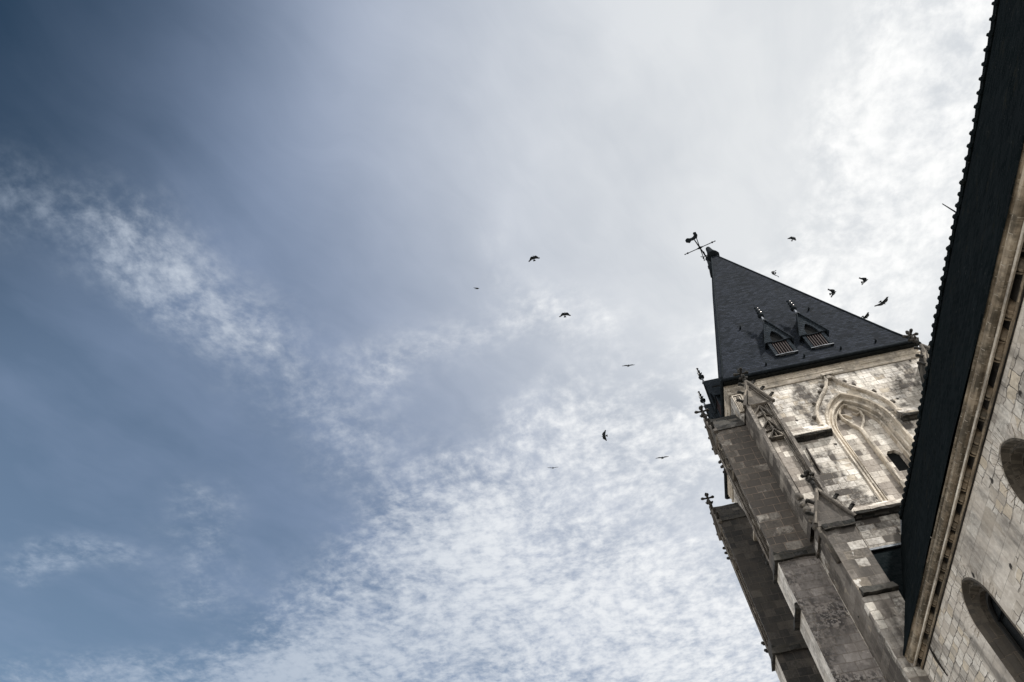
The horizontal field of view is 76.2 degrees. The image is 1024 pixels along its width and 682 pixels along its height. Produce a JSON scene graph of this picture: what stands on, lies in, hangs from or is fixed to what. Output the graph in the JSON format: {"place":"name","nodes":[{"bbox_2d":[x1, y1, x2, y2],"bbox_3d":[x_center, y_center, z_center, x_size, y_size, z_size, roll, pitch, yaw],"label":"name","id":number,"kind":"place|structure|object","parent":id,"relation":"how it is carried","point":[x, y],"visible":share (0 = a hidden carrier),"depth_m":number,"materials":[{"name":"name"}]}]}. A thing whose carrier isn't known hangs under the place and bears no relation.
{"place":"outdoors","nodes":[
{"label":"outdoors","id":0,"kind":"place"},
{"bbox_2d":[0,0,993,681],"label":"sky","id":1,"kind":"structure","parent":0,"point":[265,416],"materials":[{"name":"blue"}]},
{"bbox_2d":[528,256,539,261],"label":"bird","id":2,"kind":"object","parent":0,"point":[534,257],"visible":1,"depth_m":51.64},
{"bbox_2d":[601,430,607,440],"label":"bird","id":3,"kind":"object","parent":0,"point":[604,434],"visible":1,"depth_m":51.01},
{"bbox_2d":[684,232,931,681],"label":"church tower","id":4,"kind":"structure","parent":0,"point":[811,410],"depth_m":28.34,"materials":[{"name":"stone"}]},
{"bbox_2d":[812,371,913,501],"bbox_3d":[15.403,4.028,28.343,3.698,7.730,0.967,-12,-56,4],"label":"window","id":5,"kind":"structure","parent":4,"relation":"in","point":[877,444],"depth_m":28.32,"materials":[{"name":"stone"}]},
{"bbox_2d":[828,289,835,297],"bbox_3d":[19.358,-2.930,39.428,0.460,0.201,0.822,-26,-58,12],"label":"bird","id":6,"kind":"object","parent":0,"point":[833,291],"visible":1,"depth_m":39.35},
{"bbox_2d":[859,277,867,284],"bbox_3d":[20.821,-3.598,38.636,0.475,0.259,0.786,-29,-59,15],"label":"bird","id":7,"kind":"object","parent":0,"point":[864,280],"visible":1,"depth_m":38.53},
{"bbox_2d":[874,296,888,306],"bbox_3d":[19.721,-2.038,34.721,0.441,0.106,0.881,19,-45,-16],"label":"bird","id":8,"kind":"object","parent":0,"point":[884,301],"visible":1,"depth_m":34.69},
{"bbox_2d":[869,0,1023,681],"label":"church nave","id":9,"kind":"structure","parent":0,"point":[962,503],"depth_m":14.40,"materials":[{"name":"stone"}]},
{"bbox_2d":[954,565,1023,681],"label":"window","id":10,"kind":"structure","parent":9,"relation":"in","point":[1003,636],"depth_m":14.99,"materials":[{"name":"stone"}]},
{"bbox_2d":[990,424,1023,511],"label":"window","id":11,"kind":"structure","parent":9,"relation":"in","point":[1011,451],"depth_m":12.90,"materials":[{"name":"stone"}]}
]}

